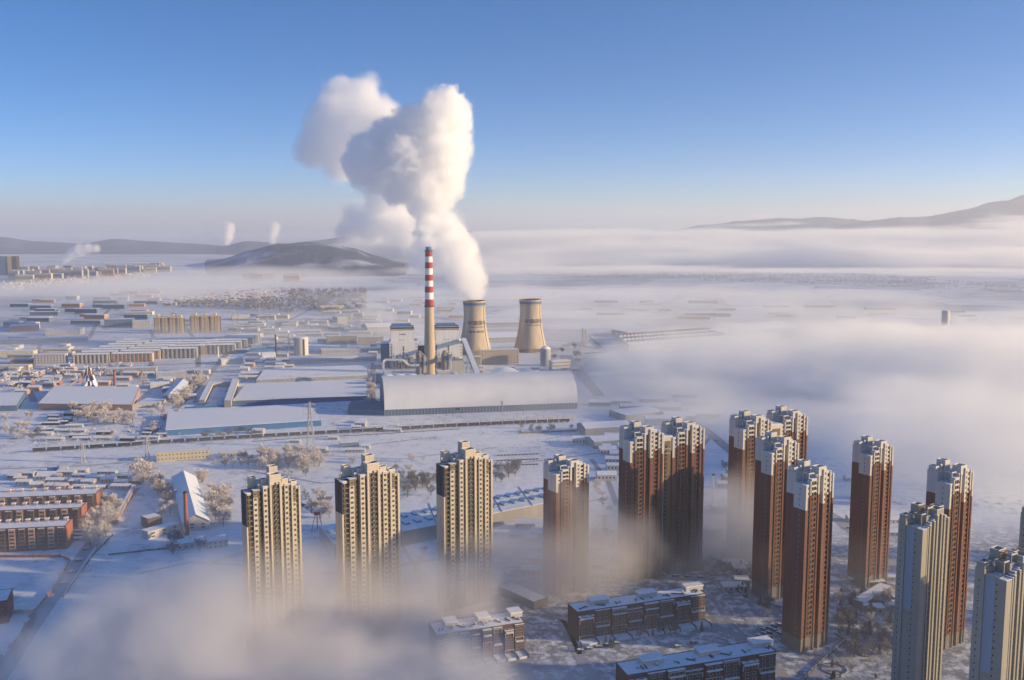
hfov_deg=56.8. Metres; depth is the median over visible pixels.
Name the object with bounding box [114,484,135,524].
long shed
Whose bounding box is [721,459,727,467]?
building
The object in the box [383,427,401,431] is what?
snowy shed
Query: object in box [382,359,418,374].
duct bridge
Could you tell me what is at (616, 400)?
foggy shed
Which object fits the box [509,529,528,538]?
snowy shed
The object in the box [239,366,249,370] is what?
snowy shed
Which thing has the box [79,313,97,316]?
factory building
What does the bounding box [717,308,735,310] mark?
farm building
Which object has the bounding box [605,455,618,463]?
snowy shed
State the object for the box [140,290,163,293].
factory building
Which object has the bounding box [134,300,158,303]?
factory building
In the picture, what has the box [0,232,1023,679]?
ground
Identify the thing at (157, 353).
apartment row
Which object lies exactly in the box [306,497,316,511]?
bare tree
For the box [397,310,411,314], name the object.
building
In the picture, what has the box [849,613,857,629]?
bare tree
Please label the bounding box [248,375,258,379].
snowy shed
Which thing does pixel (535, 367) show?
plant building
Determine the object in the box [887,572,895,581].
garden building
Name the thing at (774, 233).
mountain
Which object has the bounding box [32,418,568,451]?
freight train
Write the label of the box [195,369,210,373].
snowy shed
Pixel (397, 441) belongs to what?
fence
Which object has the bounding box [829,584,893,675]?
woods
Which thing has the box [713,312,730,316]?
farm building
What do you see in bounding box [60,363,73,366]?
works building
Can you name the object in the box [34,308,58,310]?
factory building
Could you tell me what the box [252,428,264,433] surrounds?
snowy shed
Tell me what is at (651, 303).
farm building
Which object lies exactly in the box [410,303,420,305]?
building
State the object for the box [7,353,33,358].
works building
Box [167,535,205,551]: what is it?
building
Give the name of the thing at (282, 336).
hall
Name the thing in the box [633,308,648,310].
farm building
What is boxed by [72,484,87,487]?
snowy hut
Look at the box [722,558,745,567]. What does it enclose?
service building
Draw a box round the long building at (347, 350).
[320,346,380,353]
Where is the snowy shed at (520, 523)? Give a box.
[515,518,535,529]
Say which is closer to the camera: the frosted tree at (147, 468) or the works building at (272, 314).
the frosted tree at (147, 468)
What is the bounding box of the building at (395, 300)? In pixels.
[383,299,401,301]
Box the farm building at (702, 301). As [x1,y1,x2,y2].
[688,300,716,303]
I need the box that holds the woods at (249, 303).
[173,295,297,313]
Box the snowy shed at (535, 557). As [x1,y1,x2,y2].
[529,552,542,562]
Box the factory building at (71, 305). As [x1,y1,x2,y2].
[61,303,82,307]
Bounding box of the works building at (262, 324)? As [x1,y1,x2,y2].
[248,323,265,325]
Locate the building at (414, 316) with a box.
[409,315,419,317]
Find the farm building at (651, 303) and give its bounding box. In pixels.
[643,303,659,304]
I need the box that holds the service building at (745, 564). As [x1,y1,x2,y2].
[744,562,751,571]
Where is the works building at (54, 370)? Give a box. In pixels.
[52,367,76,372]
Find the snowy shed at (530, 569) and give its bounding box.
[520,564,541,574]
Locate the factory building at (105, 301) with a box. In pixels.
[93,300,118,303]
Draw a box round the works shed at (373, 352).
[368,351,377,354]
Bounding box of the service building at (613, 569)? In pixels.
[604,565,617,573]
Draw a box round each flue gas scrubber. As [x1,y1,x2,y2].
[415,351,425,374]
[440,350,450,369]
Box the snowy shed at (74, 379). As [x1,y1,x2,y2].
[71,378,82,382]
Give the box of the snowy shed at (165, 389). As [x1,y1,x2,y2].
[162,386,172,392]
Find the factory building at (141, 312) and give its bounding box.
[125,311,154,314]
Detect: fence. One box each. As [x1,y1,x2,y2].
[0,554,69,611]
[12,608,34,613]
[62,534,112,597]
[108,547,167,554]
[184,398,366,407]
[206,551,242,564]
[252,429,452,441]
[359,437,432,445]
[519,430,577,433]
[585,350,619,353]
[804,632,845,679]
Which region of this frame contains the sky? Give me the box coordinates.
[0,0,1023,231]
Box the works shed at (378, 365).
[374,362,381,368]
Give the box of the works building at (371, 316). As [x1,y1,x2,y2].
[364,315,378,318]
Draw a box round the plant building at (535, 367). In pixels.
[531,366,539,369]
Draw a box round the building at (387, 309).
[381,308,393,311]
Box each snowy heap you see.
[490,367,518,372]
[519,369,533,371]
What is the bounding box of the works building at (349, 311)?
[342,310,359,313]
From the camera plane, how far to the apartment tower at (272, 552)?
535.72 m
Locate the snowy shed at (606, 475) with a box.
[596,471,616,480]
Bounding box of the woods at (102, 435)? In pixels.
[34,424,179,444]
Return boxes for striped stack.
[275,334,276,356]
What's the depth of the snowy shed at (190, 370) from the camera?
1579.62 m
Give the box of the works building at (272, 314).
[264,313,279,314]
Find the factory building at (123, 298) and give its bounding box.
[115,296,129,300]
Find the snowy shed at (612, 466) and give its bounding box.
[606,462,618,470]
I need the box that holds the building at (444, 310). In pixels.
[438,308,451,312]
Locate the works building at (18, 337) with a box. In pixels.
[8,336,27,337]
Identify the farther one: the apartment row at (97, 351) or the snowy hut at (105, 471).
the apartment row at (97, 351)
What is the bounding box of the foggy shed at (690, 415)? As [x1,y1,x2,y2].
[663,411,695,420]
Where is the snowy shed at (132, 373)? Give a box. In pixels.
[123,371,140,376]
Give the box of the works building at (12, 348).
[6,347,18,349]
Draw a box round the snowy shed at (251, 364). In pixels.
[244,362,254,366]
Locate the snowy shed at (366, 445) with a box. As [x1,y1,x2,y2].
[361,443,370,448]
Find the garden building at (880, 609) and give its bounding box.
[862,602,885,614]
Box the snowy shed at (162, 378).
[159,376,175,380]
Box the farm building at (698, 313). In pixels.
[685,312,712,315]
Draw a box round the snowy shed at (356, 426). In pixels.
[351,425,361,427]
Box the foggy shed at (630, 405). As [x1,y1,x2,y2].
[619,403,657,408]
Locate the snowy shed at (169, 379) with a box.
[163,378,172,383]
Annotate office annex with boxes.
[474,356,480,366]
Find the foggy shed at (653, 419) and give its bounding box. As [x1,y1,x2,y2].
[643,415,685,424]
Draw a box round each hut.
[0,486,13,490]
[6,472,21,478]
[13,476,28,480]
[14,479,32,484]
[21,470,37,476]
[29,481,44,487]
[35,473,50,480]
[36,431,53,435]
[36,471,56,473]
[40,427,57,430]
[41,421,60,424]
[44,482,55,488]
[45,437,64,441]
[45,477,66,483]
[46,465,58,470]
[47,414,60,417]
[48,418,63,420]
[50,473,62,476]
[54,428,69,432]
[54,482,68,488]
[56,469,76,475]
[58,420,68,423]
[63,412,76,415]
[65,423,83,427]
[68,478,81,483]
[69,428,86,432]
[69,433,89,437]
[72,436,90,440]
[72,473,91,477]
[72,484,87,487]
[74,467,89,472]
[80,478,97,484]
[85,474,106,480]
[85,484,107,489]
[93,436,113,440]
[96,430,112,434]
[96,469,117,474]
[100,476,116,482]
[110,473,130,478]
[110,483,131,489]
[113,479,128,482]
[120,436,136,440]
[127,475,148,479]
[129,478,144,483]
[141,428,157,431]
[141,435,159,439]
[142,431,152,434]
[156,433,167,436]
[843,475,850,481]
[890,516,899,523]
[890,528,897,535]
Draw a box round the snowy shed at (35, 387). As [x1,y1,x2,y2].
[27,385,41,390]
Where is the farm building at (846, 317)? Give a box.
[836,315,856,319]
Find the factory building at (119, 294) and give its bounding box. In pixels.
[110,293,128,295]
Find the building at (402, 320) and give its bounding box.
[395,318,409,321]
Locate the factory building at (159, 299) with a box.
[147,298,161,302]
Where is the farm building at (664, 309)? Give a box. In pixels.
[658,308,670,310]
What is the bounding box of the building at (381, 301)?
[375,300,388,302]
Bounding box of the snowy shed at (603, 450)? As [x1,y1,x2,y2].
[598,445,616,454]
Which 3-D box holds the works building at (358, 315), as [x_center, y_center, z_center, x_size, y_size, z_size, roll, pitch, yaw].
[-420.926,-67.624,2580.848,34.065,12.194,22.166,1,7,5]
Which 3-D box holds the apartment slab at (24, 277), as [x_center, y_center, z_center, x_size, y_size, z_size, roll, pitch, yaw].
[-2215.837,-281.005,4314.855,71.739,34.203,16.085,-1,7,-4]
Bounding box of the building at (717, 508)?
[709,503,726,514]
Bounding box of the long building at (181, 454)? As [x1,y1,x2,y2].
[156,447,208,461]
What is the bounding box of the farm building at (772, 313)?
[768,312,787,314]
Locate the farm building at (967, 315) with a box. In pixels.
[958,314,974,316]
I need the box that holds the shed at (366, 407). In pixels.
[348,401,383,414]
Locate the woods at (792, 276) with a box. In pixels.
[516,269,1023,291]
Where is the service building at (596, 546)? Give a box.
[590,544,608,554]
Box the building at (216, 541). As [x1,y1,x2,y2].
[205,534,227,549]
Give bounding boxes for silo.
[294,336,308,355]
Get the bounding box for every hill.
[0,237,220,253]
[204,242,408,276]
[218,237,424,254]
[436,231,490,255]
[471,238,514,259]
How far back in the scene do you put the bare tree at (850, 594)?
602.54 m
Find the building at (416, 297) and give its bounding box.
[409,296,424,298]
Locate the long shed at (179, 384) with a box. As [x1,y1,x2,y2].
[162,378,189,402]
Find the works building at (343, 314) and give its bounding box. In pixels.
[334,314,352,317]
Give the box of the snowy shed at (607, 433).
[604,432,618,434]
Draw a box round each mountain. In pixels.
[643,217,865,248]
[791,195,1023,251]
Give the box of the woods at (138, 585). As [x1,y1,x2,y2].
[69,558,236,617]
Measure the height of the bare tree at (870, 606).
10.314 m
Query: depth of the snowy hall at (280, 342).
1979.07 m
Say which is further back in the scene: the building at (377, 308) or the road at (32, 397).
the building at (377, 308)
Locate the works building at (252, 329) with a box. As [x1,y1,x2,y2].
[248,327,259,331]
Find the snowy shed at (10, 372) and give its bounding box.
[1,371,19,375]
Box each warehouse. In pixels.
[319,523,335,559]
[400,482,542,545]
[486,318,518,327]
[487,332,516,342]
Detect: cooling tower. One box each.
[461,300,490,355]
[514,298,550,352]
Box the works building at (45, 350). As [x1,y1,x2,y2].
[43,348,70,352]
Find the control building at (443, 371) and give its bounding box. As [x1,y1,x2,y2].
[436,370,451,373]
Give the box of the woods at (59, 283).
[0,271,150,292]
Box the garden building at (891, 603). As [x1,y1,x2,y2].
[882,600,894,609]
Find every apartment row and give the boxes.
[0,485,102,510]
[0,500,87,529]
[0,516,73,551]
[72,352,110,363]
[81,350,119,359]
[90,347,127,351]
[100,345,135,348]
[108,342,143,346]
[112,351,153,362]
[116,340,150,342]
[121,349,161,358]
[124,338,157,341]
[129,346,168,350]
[137,344,175,346]
[144,342,177,344]
[152,339,186,341]
[159,337,191,339]
[161,347,197,358]
[170,344,204,354]
[177,341,210,343]
[185,339,217,341]
[192,337,223,338]
[204,343,235,354]
[207,341,241,347]
[218,338,247,347]
[220,336,253,343]
[226,334,258,343]
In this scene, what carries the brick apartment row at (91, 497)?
on the ground
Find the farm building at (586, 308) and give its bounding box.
[580,307,592,309]
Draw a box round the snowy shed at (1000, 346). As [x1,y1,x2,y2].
[993,344,1006,348]
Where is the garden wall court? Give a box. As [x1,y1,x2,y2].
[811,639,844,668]
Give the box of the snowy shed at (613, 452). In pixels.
[609,450,618,455]
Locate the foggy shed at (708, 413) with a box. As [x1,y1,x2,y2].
[687,409,720,417]
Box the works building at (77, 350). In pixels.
[70,348,90,352]
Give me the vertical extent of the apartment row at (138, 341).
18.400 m
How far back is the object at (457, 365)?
1571.04 m
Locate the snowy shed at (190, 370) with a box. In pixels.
[180,369,194,372]
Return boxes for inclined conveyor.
[461,338,479,372]
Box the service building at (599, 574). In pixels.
[589,569,610,580]
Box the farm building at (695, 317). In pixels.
[677,316,709,319]
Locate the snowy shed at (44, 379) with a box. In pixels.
[35,378,50,382]
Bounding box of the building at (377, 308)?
[374,307,389,309]
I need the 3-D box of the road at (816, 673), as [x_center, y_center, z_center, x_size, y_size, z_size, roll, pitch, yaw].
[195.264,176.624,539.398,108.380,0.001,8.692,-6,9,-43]
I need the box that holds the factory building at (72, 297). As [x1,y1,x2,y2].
[65,296,79,299]
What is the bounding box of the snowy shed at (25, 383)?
[10,380,32,386]
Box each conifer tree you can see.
[607,637,612,648]
[877,643,881,654]
[887,612,893,624]
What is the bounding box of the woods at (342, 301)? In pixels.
[286,287,367,311]
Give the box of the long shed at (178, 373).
[155,370,186,378]
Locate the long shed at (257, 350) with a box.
[229,348,273,353]
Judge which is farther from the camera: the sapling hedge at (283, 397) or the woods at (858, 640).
the sapling hedge at (283, 397)
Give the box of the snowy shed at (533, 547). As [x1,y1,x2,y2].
[524,543,542,551]
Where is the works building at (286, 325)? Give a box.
[282,323,296,327]
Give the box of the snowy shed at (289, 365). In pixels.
[285,364,293,367]
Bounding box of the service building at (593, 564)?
[588,560,602,572]
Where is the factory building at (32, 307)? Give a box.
[29,305,53,309]
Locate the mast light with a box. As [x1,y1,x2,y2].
[711,474,715,502]
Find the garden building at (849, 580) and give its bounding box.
[845,574,853,584]
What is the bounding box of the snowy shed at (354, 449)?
[345,447,365,452]
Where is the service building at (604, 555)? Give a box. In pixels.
[597,551,610,559]
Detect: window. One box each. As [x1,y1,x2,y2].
[0,543,64,550]
[72,358,108,362]
[113,357,151,361]
[154,322,182,331]
[162,352,195,357]
[190,322,218,329]
[205,348,234,353]
[253,529,298,638]
[348,514,395,620]
[449,498,488,597]
[551,511,585,585]
[624,487,659,570]
[672,481,701,559]
[674,427,702,483]
[735,473,753,551]
[762,502,783,588]
[782,415,805,458]
[794,537,829,638]
[859,499,888,577]
[894,607,911,679]
[944,538,967,632]
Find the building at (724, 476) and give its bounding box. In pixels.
[721,473,727,480]
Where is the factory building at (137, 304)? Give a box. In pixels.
[129,303,145,306]
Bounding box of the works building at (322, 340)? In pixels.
[318,338,326,342]
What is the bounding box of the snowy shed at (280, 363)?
[275,362,285,367]
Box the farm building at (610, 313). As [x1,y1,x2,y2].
[597,312,624,314]
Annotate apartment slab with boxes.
[8,271,19,279]
[10,270,24,273]
[17,274,33,281]
[26,271,41,273]
[29,266,39,270]
[34,273,52,280]
[53,273,63,278]
[57,271,72,277]
[72,269,83,277]
[83,269,88,277]
[87,266,93,270]
[89,271,97,276]
[102,269,113,275]
[106,268,118,274]
[118,268,126,274]
[128,266,140,272]
[145,267,156,272]
[156,266,171,271]
[243,273,259,279]
[249,274,263,280]
[261,273,274,279]
[283,273,299,274]
[283,275,299,281]
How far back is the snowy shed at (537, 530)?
732.95 m
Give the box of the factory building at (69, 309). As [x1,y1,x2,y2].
[65,308,75,311]
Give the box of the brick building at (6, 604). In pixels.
[0,588,13,623]
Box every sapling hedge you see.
[217,393,367,402]
[367,413,573,431]
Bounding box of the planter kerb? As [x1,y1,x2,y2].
[820,663,846,674]
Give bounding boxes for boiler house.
[380,323,417,368]
[434,322,462,366]
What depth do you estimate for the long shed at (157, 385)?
1427.52 m
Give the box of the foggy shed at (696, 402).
[675,398,713,406]
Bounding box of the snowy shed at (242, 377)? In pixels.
[238,375,247,379]
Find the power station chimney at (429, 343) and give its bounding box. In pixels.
[424,247,435,374]
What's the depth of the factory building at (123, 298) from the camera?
3170.44 m
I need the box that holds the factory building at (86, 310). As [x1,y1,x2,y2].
[75,308,99,313]
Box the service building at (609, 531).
[606,527,617,537]
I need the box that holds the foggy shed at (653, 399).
[639,396,668,402]
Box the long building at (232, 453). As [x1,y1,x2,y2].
[219,450,246,456]
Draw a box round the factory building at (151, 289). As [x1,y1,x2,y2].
[143,288,159,289]
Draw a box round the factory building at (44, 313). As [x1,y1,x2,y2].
[30,311,60,315]
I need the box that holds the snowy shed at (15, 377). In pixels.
[4,375,20,379]
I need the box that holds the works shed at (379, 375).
[376,372,382,382]
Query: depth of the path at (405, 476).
929.76 m
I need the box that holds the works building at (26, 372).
[20,370,44,375]
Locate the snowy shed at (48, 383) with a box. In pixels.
[42,381,56,386]
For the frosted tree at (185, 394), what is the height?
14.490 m
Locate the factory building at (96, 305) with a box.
[92,304,101,307]
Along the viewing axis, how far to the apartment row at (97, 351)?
1731.95 m
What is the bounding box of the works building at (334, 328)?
[330,326,339,329]
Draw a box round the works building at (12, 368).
[8,367,20,370]
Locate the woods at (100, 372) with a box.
[0,361,133,391]
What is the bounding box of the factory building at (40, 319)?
[27,317,53,321]
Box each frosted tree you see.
[1,413,10,418]
[1,423,10,430]
[13,420,20,426]
[19,429,28,434]
[20,421,30,429]
[67,400,76,407]
[69,408,84,419]
[78,517,93,530]
[79,525,102,537]
[79,533,88,544]
[81,407,91,417]
[81,410,94,420]
[82,534,97,546]
[85,403,96,414]
[85,509,104,523]
[88,416,98,422]
[89,536,101,546]
[94,504,106,509]
[94,505,115,520]
[94,518,108,532]
[95,408,106,416]
[95,520,114,535]
[98,399,110,407]
[98,414,112,424]
[99,512,115,522]
[101,493,124,507]
[102,501,112,506]
[102,509,122,524]
[105,495,120,506]
[109,411,118,422]
[121,410,132,415]
[128,411,137,422]
[128,456,159,475]
[131,470,148,484]
[137,374,149,383]
[151,482,160,494]
[152,471,164,479]
[154,479,169,485]
[156,505,166,515]
[157,484,169,492]
[157,498,166,507]
[161,500,177,514]
[167,395,175,404]
[168,489,177,501]
[182,392,190,397]
[192,468,211,481]
[204,488,219,501]
[207,482,217,488]
[207,500,220,510]
[211,505,231,518]
[213,483,227,495]
[215,508,231,525]
[216,484,234,499]
[217,493,228,501]
[255,455,268,467]
[256,448,263,456]
[258,443,272,454]
[260,455,273,464]
[263,450,272,457]
[267,455,279,463]
[268,449,280,456]
[271,455,282,464]
[281,452,292,463]
[282,442,294,451]
[283,450,294,458]
[285,446,296,455]
[290,451,301,467]
[294,454,307,469]
[295,443,310,452]
[296,454,312,468]
[307,452,319,465]
[311,486,321,496]
[312,448,322,460]
[313,454,324,463]
[315,506,325,516]
[318,489,327,495]
[318,499,330,507]
[322,503,334,515]
[366,382,374,387]
[368,388,375,397]
[404,463,412,469]
[408,453,414,460]
[593,478,601,486]
[597,489,605,495]
[762,594,775,602]
[763,608,772,613]
[838,593,847,604]
[861,619,871,630]
[864,611,876,620]
[872,592,886,602]
[876,589,891,596]
[876,625,886,634]
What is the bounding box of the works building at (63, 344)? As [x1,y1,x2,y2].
[58,343,70,347]
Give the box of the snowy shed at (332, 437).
[328,435,338,439]
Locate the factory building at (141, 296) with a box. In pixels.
[135,294,153,298]
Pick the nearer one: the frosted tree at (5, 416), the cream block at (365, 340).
the frosted tree at (5, 416)
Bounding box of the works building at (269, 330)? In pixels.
[262,328,279,332]
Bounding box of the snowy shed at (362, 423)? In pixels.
[354,420,366,426]
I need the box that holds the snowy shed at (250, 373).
[240,371,259,375]
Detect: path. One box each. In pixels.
[137,562,242,573]
[247,453,597,483]
[282,447,493,458]
[321,565,402,574]
[400,542,420,573]
[401,539,542,565]
[539,608,581,653]
[558,620,600,679]
[589,436,713,478]
[589,459,617,504]
[657,576,712,580]
[710,597,747,636]
[716,579,801,653]
[831,553,846,577]
[843,619,891,664]
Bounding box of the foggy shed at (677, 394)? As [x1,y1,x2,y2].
[672,391,697,399]
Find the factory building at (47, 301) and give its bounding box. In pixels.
[39,300,55,302]
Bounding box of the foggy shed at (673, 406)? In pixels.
[658,402,681,410]
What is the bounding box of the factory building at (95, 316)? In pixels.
[84,314,108,319]
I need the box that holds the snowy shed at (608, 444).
[601,443,616,445]
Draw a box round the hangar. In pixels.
[362,322,392,332]
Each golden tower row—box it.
[153,314,184,332]
[190,313,220,331]
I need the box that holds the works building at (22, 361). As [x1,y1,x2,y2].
[10,358,33,363]
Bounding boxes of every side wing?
[141,512,161,527]
[141,521,179,539]
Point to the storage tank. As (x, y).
(544, 355)
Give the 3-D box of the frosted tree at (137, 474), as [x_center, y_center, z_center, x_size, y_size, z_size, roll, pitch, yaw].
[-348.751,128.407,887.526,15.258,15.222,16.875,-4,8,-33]
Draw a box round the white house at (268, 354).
[261,352,275,357]
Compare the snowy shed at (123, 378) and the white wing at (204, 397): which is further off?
the snowy shed at (123, 378)
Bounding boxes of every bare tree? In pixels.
[0,654,6,665]
[7,637,22,650]
[19,629,29,639]
[23,619,34,629]
[27,610,38,620]
[34,427,41,432]
[147,474,157,482]
[161,490,172,501]
[164,538,180,554]
[167,528,178,536]
[167,534,179,539]
[176,526,185,537]
[194,539,205,547]
[210,502,221,519]
[219,496,234,506]
[302,488,308,499]
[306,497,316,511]
[322,496,332,500]
[400,477,410,491]
[400,482,413,496]
[409,478,421,489]
[419,475,427,487]
[419,546,427,553]
[421,474,435,486]
[426,484,434,491]
[493,460,502,472]
[505,464,513,474]
[511,458,520,466]
[511,465,520,473]
[597,495,607,506]
[635,626,646,635]
[637,620,647,631]
[665,621,675,633]
[705,555,715,563]
[715,559,725,568]
[760,591,775,605]
[761,599,771,609]
[811,649,820,659]
[832,611,844,625]
[834,611,846,622]
[835,625,844,634]
[836,604,846,615]
[843,638,858,654]
[844,592,857,602]
[844,605,856,613]
[845,610,855,619]
[848,628,860,640]
[848,646,857,654]
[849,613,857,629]
[856,642,874,656]
[859,625,873,634]
[860,629,868,638]
[863,602,875,612]
[876,627,891,642]
[879,593,891,602]
[881,614,889,623]
[881,638,891,654]
[888,606,893,616]
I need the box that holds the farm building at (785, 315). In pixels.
[777,314,794,316]
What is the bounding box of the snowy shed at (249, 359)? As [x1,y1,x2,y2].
[245,358,254,361]
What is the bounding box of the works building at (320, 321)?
[308,320,328,323]
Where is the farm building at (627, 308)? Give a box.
[622,307,634,309]
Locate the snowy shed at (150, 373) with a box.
[143,371,154,375]
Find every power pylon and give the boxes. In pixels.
[79,442,85,462]
[142,436,150,459]
[234,313,240,333]
[254,308,262,331]
[287,333,291,350]
[303,402,317,447]
[580,328,584,347]
[612,348,619,376]
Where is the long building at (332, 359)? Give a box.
[289,355,375,363]
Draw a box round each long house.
[231,314,249,319]
[319,305,343,309]
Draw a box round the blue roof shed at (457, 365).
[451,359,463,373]
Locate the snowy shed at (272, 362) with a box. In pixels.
[265,360,282,364]
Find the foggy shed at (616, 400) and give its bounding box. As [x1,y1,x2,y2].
[610,397,631,404]
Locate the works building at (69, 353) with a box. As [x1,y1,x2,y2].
[46,351,74,356]
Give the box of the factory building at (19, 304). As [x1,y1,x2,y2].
[10,303,32,306]
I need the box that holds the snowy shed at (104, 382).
[96,380,111,385]
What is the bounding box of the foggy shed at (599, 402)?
[589,399,610,405]
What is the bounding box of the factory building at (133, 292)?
[120,291,139,294]
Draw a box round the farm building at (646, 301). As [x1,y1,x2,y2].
[640,300,653,302]
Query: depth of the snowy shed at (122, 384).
1431.05 m
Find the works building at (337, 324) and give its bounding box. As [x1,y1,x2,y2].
[332,323,345,325]
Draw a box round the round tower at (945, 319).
[941,310,949,325]
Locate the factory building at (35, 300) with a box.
[32,299,47,301]
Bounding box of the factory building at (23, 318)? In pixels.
[19,316,50,319]
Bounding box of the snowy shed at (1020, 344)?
[1016,342,1023,346]
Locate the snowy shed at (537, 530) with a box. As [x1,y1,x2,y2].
[530,527,542,538]
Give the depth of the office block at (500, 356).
1681.36 m
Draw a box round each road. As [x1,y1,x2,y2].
[0,331,239,337]
[0,424,575,459]
[0,488,139,679]
[3,459,213,468]
[21,344,41,401]
[77,357,282,369]
[88,309,110,338]
[148,330,155,365]
[171,313,200,366]
[171,354,228,408]
[255,362,333,366]
[259,293,341,337]
[369,332,376,399]
[491,540,725,679]
[559,356,604,395]
[588,336,640,375]
[686,420,896,570]
[709,621,795,679]
[800,621,893,679]
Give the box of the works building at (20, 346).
[11,344,23,348]
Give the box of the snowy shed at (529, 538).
[523,534,537,544]
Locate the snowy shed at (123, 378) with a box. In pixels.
[116,376,131,380]
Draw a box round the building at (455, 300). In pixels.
[448,299,466,301]
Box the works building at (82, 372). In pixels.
[60,370,84,375]
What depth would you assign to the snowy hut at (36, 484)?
878.53 m
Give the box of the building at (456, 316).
[449,314,463,318]
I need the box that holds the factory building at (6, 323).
[3,321,22,326]
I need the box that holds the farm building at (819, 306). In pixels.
[804,304,835,307]
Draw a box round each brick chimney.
[113,370,115,385]
[183,491,188,535]
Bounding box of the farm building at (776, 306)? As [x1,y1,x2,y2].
[763,305,789,307]
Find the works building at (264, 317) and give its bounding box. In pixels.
[256,315,275,319]
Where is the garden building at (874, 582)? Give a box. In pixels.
[869,578,886,586]
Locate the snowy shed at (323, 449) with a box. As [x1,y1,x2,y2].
[316,446,327,452]
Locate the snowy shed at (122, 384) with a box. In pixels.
[116,383,129,386]
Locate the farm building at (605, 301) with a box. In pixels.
[594,300,617,302]
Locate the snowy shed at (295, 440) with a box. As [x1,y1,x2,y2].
[289,439,300,442]
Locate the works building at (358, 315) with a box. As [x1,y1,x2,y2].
[350,313,364,317]
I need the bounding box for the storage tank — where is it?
[540,346,550,365]
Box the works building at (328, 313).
[323,311,340,315]
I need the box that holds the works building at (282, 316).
[276,315,288,318]
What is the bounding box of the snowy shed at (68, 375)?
[64,373,80,376]
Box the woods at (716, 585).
[588,535,782,640]
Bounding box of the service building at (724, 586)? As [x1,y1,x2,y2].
[719,581,746,591]
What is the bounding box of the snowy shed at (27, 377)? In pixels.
[22,375,38,379]
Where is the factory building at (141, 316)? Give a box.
[124,314,149,319]
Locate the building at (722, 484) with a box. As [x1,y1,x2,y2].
[716,480,727,488]
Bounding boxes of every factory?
[10,323,38,331]
[45,327,84,335]
[104,318,134,326]
[132,319,150,327]
[615,327,727,350]
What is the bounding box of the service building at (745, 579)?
[732,575,749,585]
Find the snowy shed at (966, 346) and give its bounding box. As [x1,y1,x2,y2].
[959,344,971,348]
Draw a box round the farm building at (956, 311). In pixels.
[949,309,964,312]
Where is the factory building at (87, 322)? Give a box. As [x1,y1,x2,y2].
[70,320,103,324]
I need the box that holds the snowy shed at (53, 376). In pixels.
[42,375,62,379]
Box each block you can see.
[0,256,7,274]
[0,364,32,370]
[7,256,12,270]
[12,256,19,269]
[33,353,67,363]
[105,366,157,375]
[326,335,356,343]
[332,316,347,322]
[358,336,382,344]
[428,606,529,671]
[479,348,518,364]
[549,359,570,370]
[567,581,711,645]
[615,635,775,679]
[702,520,726,543]
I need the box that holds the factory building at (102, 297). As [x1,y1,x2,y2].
[93,296,112,299]
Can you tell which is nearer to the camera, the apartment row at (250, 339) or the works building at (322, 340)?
the apartment row at (250, 339)
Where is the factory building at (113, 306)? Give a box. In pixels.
[102,304,125,308]
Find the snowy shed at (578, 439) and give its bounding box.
[572,436,585,443]
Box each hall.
[0,336,87,343]
[0,349,37,355]
[0,392,25,410]
[37,386,139,410]
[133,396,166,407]
[165,403,320,435]
[171,470,210,530]
[227,327,242,330]
[232,379,366,404]
[236,318,258,320]
[236,325,256,327]
[245,333,262,336]
[245,352,260,356]
[248,321,264,323]
[256,365,366,382]
[262,336,277,340]
[262,342,274,345]
[266,346,283,349]
[270,341,287,343]
[275,330,289,333]
[276,334,294,338]
[277,353,288,356]
[297,330,320,332]
[298,321,308,324]
[305,333,322,336]
[309,325,329,328]
[323,332,339,335]
[344,328,364,331]
[349,330,371,334]
[360,320,381,323]
[380,370,576,415]
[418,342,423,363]
[577,420,629,435]
[585,434,618,448]
[609,406,663,421]
[611,325,696,334]
[711,325,786,336]
[867,324,929,336]
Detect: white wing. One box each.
[199,381,213,404]
[213,381,230,386]
[224,378,238,406]
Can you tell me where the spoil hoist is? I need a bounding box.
[67,367,97,385]
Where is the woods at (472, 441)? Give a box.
[377,430,553,451]
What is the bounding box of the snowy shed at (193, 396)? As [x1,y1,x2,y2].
[178,393,196,399]
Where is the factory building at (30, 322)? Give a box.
[20,322,39,327]
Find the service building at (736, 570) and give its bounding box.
[731,564,746,573]
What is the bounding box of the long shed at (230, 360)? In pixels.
[218,357,242,364]
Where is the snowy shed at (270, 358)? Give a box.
[266,357,275,360]
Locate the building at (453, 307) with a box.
[437,306,454,309]
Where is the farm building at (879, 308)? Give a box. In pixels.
[864,307,895,309]
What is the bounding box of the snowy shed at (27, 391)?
[14,389,29,394]
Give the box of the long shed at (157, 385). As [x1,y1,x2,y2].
[150,381,169,388]

